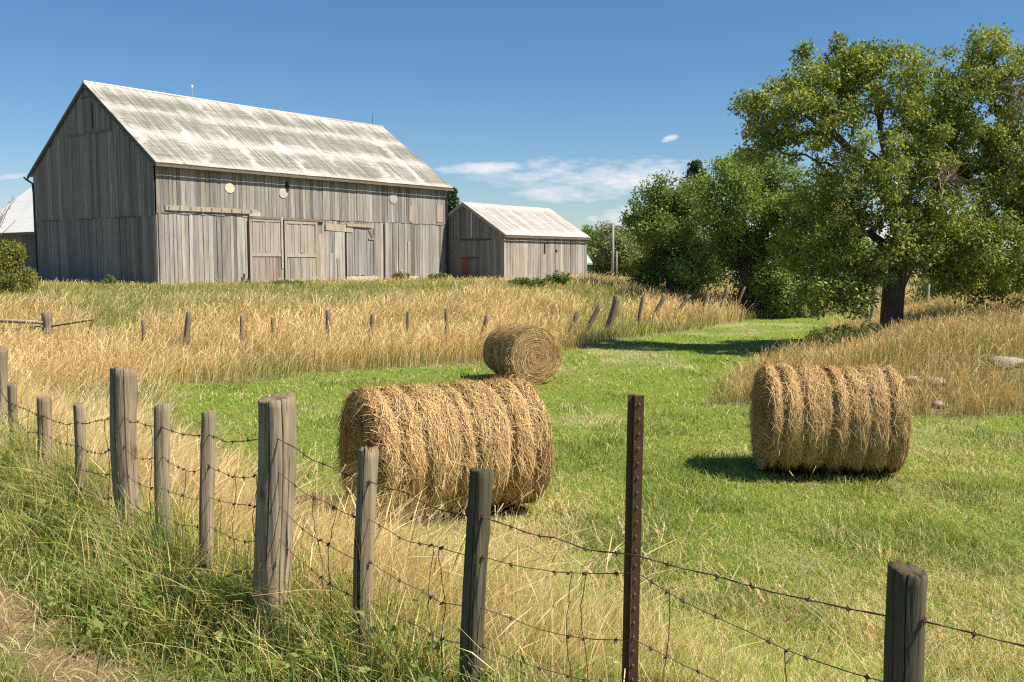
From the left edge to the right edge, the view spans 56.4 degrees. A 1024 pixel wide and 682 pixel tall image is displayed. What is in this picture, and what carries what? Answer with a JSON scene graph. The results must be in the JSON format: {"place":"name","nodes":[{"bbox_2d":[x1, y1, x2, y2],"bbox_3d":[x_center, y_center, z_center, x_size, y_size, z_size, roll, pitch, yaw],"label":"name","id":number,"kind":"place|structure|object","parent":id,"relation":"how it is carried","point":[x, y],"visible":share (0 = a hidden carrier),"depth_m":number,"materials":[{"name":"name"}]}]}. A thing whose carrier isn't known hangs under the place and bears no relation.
{"place":"outdoors","nodes":[
{"label":"outdoors","id":0,"kind":"place"},
{"bbox_2d":[2,379,995,681],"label":"fence side grass","id":1,"kind":"structure","parent":0,"point":[228,493],"depth_m":5.12,"materials":[{"name":"plant"}]},
{"bbox_2d":[0,260,1023,681],"bbox_3d":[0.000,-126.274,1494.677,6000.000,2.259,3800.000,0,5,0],"label":"ground","id":2,"kind":"structure","parent":0,"point":[20,614],"depth_m":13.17,"materials":[{"name":"green plant"}]},
{"bbox_2d":[0,198,40,292],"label":"shrub","id":3,"kind":"object","parent":2,"relation":"on","point":[12,271],"visible":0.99,"depth_m":36.70,"materials":[{"name":"green plant"}]},
{"bbox_2d":[0,312,93,339],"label":"rail fence","id":4,"kind":"object","parent":2,"relation":"on","point":[45,320],"visible":0.59,"depth_m":25.96,"materials":[{"name":"grey wood"}]},
{"bbox_2d":[100,274,116,284],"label":"shrub","id":5,"kind":"object","parent":2,"relation":"on","point":[110,278],"visible":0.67,"depth_m":42.41,"materials":[{"name":"green plant"}]},
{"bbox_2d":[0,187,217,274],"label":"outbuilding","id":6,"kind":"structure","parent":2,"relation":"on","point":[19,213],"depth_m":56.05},
{"bbox_2d":[141,320,144,343],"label":"fence post","id":7,"kind":"object","parent":2,"relation":"on","point":[143,327],"visible":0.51,"depth_m":25.02,"materials":[{"name":"grey wood"}]},
{"bbox_2d":[183,312,192,350],"bbox_3d":[-8.675,-0.025,25.582,0.295,1.516,0.183,0,5,0],"label":"fence post","id":8,"kind":"object","parent":2,"relation":"on","point":[188,321],"visible":0.7,"depth_m":25.48,"materials":[{"name":"grey wood"}]},
{"bbox_2d":[23,80,453,285],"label":"barn","id":9,"kind":"structure","parent":2,"relation":"on","point":[120,175],"depth_m":47.48,"materials":[{"name":"wood"}]},
{"bbox_2d":[249,218,283,283],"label":"door","id":10,"kind":"structure","parent":9,"relation":"in","point":[265,263],"depth_m":47.38,"materials":[{"name":"grey wood"}]},
{"bbox_2d":[284,220,318,281],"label":"door","id":11,"kind":"structure","parent":9,"relation":"in","point":[300,246],"depth_m":49.14,"materials":[{"name":"grey wood"}]},
{"bbox_2d":[319,231,344,281],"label":"door","id":12,"kind":"structure","parent":9,"relation":"in","point":[332,250],"depth_m":50.84,"materials":[{"name":"grey wood"}]},
{"bbox_2d":[346,227,373,275],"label":"door","id":13,"kind":"structure","parent":9,"relation":"in","point":[361,263],"depth_m":52.40,"materials":[{"name":"grey wood"}]},
{"bbox_2d":[240,316,243,349],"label":"fence post","id":14,"kind":"object","parent":2,"relation":"on","point":[241,326],"visible":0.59,"depth_m":26.04,"materials":[{"name":"grey wood"}]},
{"bbox_2d":[271,317,273,352],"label":"fence post","id":15,"kind":"object","parent":2,"relation":"on","point":[272,321],"visible":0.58,"depth_m":26.28,"materials":[{"name":"grey wood"}]},
{"bbox_2d":[264,279,314,286],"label":"shrub","id":16,"kind":"object","parent":2,"relation":"on","point":[284,282],"visible":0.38,"depth_m":43.99,"materials":[{"name":"green plant"}]},
{"bbox_2d":[325,309,331,340],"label":"fence post","id":17,"kind":"object","parent":2,"relation":"on","point":[328,314],"visible":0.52,"depth_m":26.80,"materials":[{"name":"grey wood"}]},
{"bbox_2d":[367,314,375,347],"bbox_3d":[-4.044,-0.034,27.393,0.287,1.489,0.159,0,5,0],"label":"fence post","id":18,"kind":"object","parent":2,"relation":"on","point":[372,319],"visible":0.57,"depth_m":27.30,"materials":[{"name":"grey wood"}]},
{"bbox_2d":[0,392,799,681],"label":"bank weeds","id":19,"kind":"object","parent":2,"relation":"on","point":[128,585],"visible":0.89,"depth_m":4.71,"materials":[{"name":"green plant"}]},
{"bbox_2d":[390,269,410,281],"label":"shrub","id":20,"kind":"object","parent":2,"relation":"on","point":[399,274],"visible":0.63,"depth_m":51.71,"materials":[{"name":"green plant"}]},
{"bbox_2d":[406,311,408,345],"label":"fence post","id":21,"kind":"object","parent":2,"relation":"on","point":[407,320],"visible":0.55,"depth_m":27.80,"materials":[{"name":"grey wood"}]},
{"bbox_2d":[425,272,453,280],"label":"shrub","id":22,"kind":"object","parent":2,"relation":"on","point":[436,276],"visible":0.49,"depth_m":54.58,"materials":[{"name":"green plant"}]},
{"bbox_2d":[444,308,447,341],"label":"fence post","id":23,"kind":"object","parent":2,"relation":"on","point":[446,314],"visible":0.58,"depth_m":28.41,"materials":[{"name":"grey wood"}]},
{"bbox_2d":[332,368,563,522],"bbox_3d":[-0.765,1.163,10.838,2.368,1.649,2.278,-2,5,-27],"label":"hay bale","id":24,"kind":"object","parent":2,"relation":"on","point":[429,435],"visible":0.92,"depth_m":10.33},
{"bbox_2d":[447,187,459,213],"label":"conifer tree","id":25,"kind":"object","parent":2,"relation":"on","point":[453,201],"visible":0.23,"depth_m":73.04,"materials":[{"name":"green plant"}]},
{"bbox_2d":[478,315,488,343],"bbox_3d":[-0.920,-0.129,29.277,0.468,1.320,0.160,1,5,8],"label":"fence post","id":26,"kind":"object","parent":2,"relation":"on","point":[486,318],"visible":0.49,"depth_m":29.17,"materials":[{"name":"grey wood"}]},
{"bbox_2d":[0,269,1023,510],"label":"tall dry grass","id":27,"kind":"structure","parent":2,"relation":"on","point":[81,363],"depth_m":26.67,"materials":[{"name":"plant"}]},
{"bbox_2d":[0,346,1023,681],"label":"wire fence","id":28,"kind":"object","parent":2,"relation":"on","point":[906,602],"visible":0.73,"depth_m":4.19,"materials":[{"name":"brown wood"}]},
{"bbox_2d":[1,406,1023,681],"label":"seed stems","id":29,"kind":"object","parent":2,"relation":"on","point":[539,498],"visible":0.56,"depth_m":5.65,"materials":[{"name":"plant"}]},
{"bbox_2d":[447,202,590,279],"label":"shed","id":30,"kind":"structure","parent":2,"relation":"on","point":[493,240],"depth_m":57.74,"materials":[{"name":"grey wood"}]},
{"bbox_2d":[461,259,469,277],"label":"door","id":31,"kind":"structure","parent":30,"relation":"in","point":[465,263],"depth_m":57.47,"materials":[{"name":"red paint"}]},
{"bbox_2d":[472,321,571,383],"bbox_3d":[0.249,0.210,22.700,1.918,1.540,1.949,-2,5,-24],"label":"hay bale","id":32,"kind":"object","parent":2,"relation":"on","point":[521,348],"visible":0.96,"depth_m":22.02},
{"bbox_2d":[508,276,548,287],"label":"shrub","id":33,"kind":"object","parent":2,"relation":"on","point":[534,282],"visible":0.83,"depth_m":48.40,"materials":[{"name":"green plant"}]},
{"bbox_2d":[544,270,572,286],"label":"shrub","id":34,"kind":"object","parent":2,"relation":"on","point":[562,278],"visible":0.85,"depth_m":53.41,"materials":[{"name":"green plant"}]},
{"bbox_2d":[567,312,578,338],"bbox_3d":[2.067,-0.390,33.081,0.531,1.273,0.138,0,5,5],"label":"fence post","id":35,"kind":"object","parent":2,"relation":"on","point":[576,314],"visible":0.58,"depth_m":33.00,"materials":[{"name":"grey wood"}]},
{"bbox_2d":[587,255,592,270],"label":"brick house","id":36,"kind":"structure","parent":2,"relation":"on","point":[589,262],"depth_m":78.72,"materials":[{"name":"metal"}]},
{"bbox_2d":[581,224,602,270],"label":"broadleaf tree","id":37,"kind":"object","parent":2,"relation":"on","point":[590,234],"visible":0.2,"depth_m":108.39,"materials":[{"name":"green plant"}]},
{"bbox_2d":[585,305,602,331],"bbox_3d":[2.878,-0.593,34.552,0.780,1.438,0.227,0,5,4],"label":"fence post","id":38,"kind":"object","parent":2,"relation":"on","point":[595,313],"visible":0.65,"depth_m":34.44,"materials":[{"name":"grey wood"}]},
{"bbox_2d":[585,223,613,277],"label":"utility pole","id":39,"kind":"object","parent":2,"relation":"on","point":[612,266],"visible":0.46,"depth_m":87.55,"materials":[{"name":"grey wood"}]},
{"bbox_2d":[605,295,620,332],"bbox_3d":[3.787,-0.861,36.045,0.618,1.732,0.359,0,5,0],"label":"fence post","id":40,"kind":"object","parent":2,"relation":"on","point":[613,310],"visible":0.81,"depth_m":35.89,"materials":[{"name":"grey wood"}]},
{"bbox_2d":[587,220,645,275],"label":"broadleaf tree","id":41,"kind":"object","parent":2,"relation":"on","point":[623,248],"visible":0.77,"depth_m":94.16,"materials":[{"name":"green plant"}]},
{"bbox_2d":[620,229,650,275],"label":"broadleaf tree","id":42,"kind":"object","parent":2,"relation":"on","point":[636,253],"visible":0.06,"depth_m":98.34,"materials":[{"name":"green plant"}]},
{"bbox_2d":[636,296,644,329],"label":"fence post","id":43,"kind":"object","parent":2,"relation":"on","point":[640,308],"visible":0.72,"depth_m":37.97,"materials":[{"name":"grey wood"}]},
{"bbox_2d":[650,295,666,319],"bbox_3d":[6.078,-1.162,40.069,0.847,1.522,0.210,0,5,-5],"label":"fence post","id":44,"kind":"object","parent":2,"relation":"on","point":[661,301],"visible":0.64,"depth_m":39.98,"materials":[{"name":"grey wood"}]},
{"bbox_2d":[618,170,722,296],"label":"broadleaf tree","id":45,"kind":"object","parent":2,"relation":"on","point":[661,219],"visible":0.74,"depth_m":53.18,"materials":[{"name":"green plant"}]},
{"bbox_2d":[673,294,690,319],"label":"fence post","id":46,"kind":"object","parent":2,"relation":"on","point":[686,298],"visible":0.65,"depth_m":41.93,"materials":[{"name":"grey wood"}]},
{"bbox_2d":[641,159,737,283],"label":"conifer tree","id":47,"kind":"object","parent":2,"relation":"on","point":[694,167],"visible":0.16,"depth_m":63.01,"materials":[{"name":"green plant"}]},
{"bbox_2d":[700,291,709,318],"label":"fence post","id":48,"kind":"object","parent":2,"relation":"on","point":[705,299],"visible":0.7,"depth_m":43.52,"materials":[{"name":"grey wood"}]},
{"bbox_2d":[715,288,729,317],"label":"fence post","id":49,"kind":"object","parent":2,"relation":"on","point":[726,291],"visible":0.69,"depth_m":45.11,"materials":[{"name":"grey wood"}]},
{"bbox_2d":[735,286,745,311],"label":"fence post","id":50,"kind":"object","parent":2,"relation":"on","point":[741,295],"visible":0.72,"depth_m":46.55,"materials":[{"name":"grey wood"}]},
{"bbox_2d":[666,143,829,313],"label":"broadleaf tree","id":51,"kind":"object","parent":2,"relation":"on","point":[737,245],"visible":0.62,"depth_m":48.45,"materials":[{"name":"green plant"}]},
{"bbox_2d":[752,285,761,314],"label":"fence post","id":52,"kind":"object","parent":2,"relation":"on","point":[755,304],"visible":0.36,"depth_m":47.95,"materials":[{"name":"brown wood"}]},
{"bbox_2d":[739,184,861,318],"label":"broadleaf tree","id":53,"kind":"object","parent":2,"relation":"on","point":[775,283],"visible":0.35,"depth_m":46.82,"materials":[{"name":"green plant"}]},
{"bbox_2d":[743,358,919,474],"bbox_3d":[4.268,1.012,12.955,2.079,1.610,1.981,0,5,4],"label":"hay bale","id":54,"kind":"object","parent":2,"relation":"on","point":[828,418],"visible":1,"depth_m":12.30},
{"bbox_2d":[803,321,888,347],"bbox_3d":[9.884,-0.089,27.516,2.671,0.990,2.640,0,5,0],"label":"shrub","id":55,"kind":"object","parent":2,"relation":"on","point":[821,337],"visible":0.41,"depth_m":27.49,"materials":[{"name":"green plant"}]},
{"bbox_2d":[805,237,915,305],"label":"broadleaf tree","id":56,"kind":"object","parent":2,"relation":"on","point":[867,241],"visible":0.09,"depth_m":55.01,"materials":[{"name":"green plant"}]},
{"bbox_2d":[869,287,879,321],"bbox_3d":[13.248,-1.094,35.034,0.408,1.812,0.166,0,5,0],"label":"fence post","id":57,"kind":"object","parent":2,"relation":"on","point":[872,313],"visible":0.38,"depth_m":34.98,"materials":[{"name":"grey wood"}]},
{"bbox_2d":[727,21,1023,329],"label":"broadleaf tree","id":58,"kind":"object","parent":2,"relation":"on","point":[969,250],"visible":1,"depth_m":28.73,"materials":[{"name":"green plant"}]},
{"bbox_2d":[903,375,921,384],"bbox_3d":[8.076,0.820,19.379,0.406,0.256,0.314,0,5,0],"label":"rock","id":59,"kind":"object","parent":2,"relation":"on","point":[913,377],"visible":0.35,"depth_m":19.26,"materials":[{"name":"stone"}]},
{"bbox_2d":[926,284,929,302],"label":"fence post","id":60,"kind":"object","parent":2,"relation":"on","point":[928,290],"visible":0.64,"depth_m":39.93,"materials":[{"name":"grey wood"}]},
{"bbox_2d":[924,377,944,386],"bbox_3d":[8.534,0.845,19.269,0.448,0.244,0.364,0,5,0],"label":"rock","id":61,"kind":"object","parent":2,"relation":"on","point":[938,378],"visible":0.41,"depth_m":19.19,"materials":[{"name":"stone"}]},
{"bbox_2d":[931,400,948,407],"bbox_3d":[8.162,1.224,18.280,0.370,0.200,0.292,2,5,17],"label":"rock","id":62,"kind":"object","parent":2,"relation":"on","point":[938,405],"visible":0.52,"depth_m":18.18,"materials":[{"name":"stone"}]},
{"bbox_2d":[906,258,1023,299],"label":"broadleaf tree","id":63,"kind":"object","parent":2,"relation":"on","point":[924,285],"visible":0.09,"depth_m":45.37,"materials":[{"name":"green plant"}]},
{"bbox_2d":[987,356,1023,369],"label":"rock","id":64,"kind":"object","parent":2,"relation":"on","point":[1018,360],"visible":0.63,"depth_m":19.94,"materials":[{"name":"stone"}]},
{"bbox_2d":[0,0,1023,252],"label":"sky","id":65,"kind":"structure","parent":0,"point":[564,107],"materials":[{"name":"blue"}]},
{"bbox_2d":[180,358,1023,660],"bbox_3d":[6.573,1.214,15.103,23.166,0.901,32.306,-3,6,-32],"label":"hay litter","id":66,"kind":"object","parent":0,"point":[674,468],"visible":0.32,"depth_m":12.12,"materials":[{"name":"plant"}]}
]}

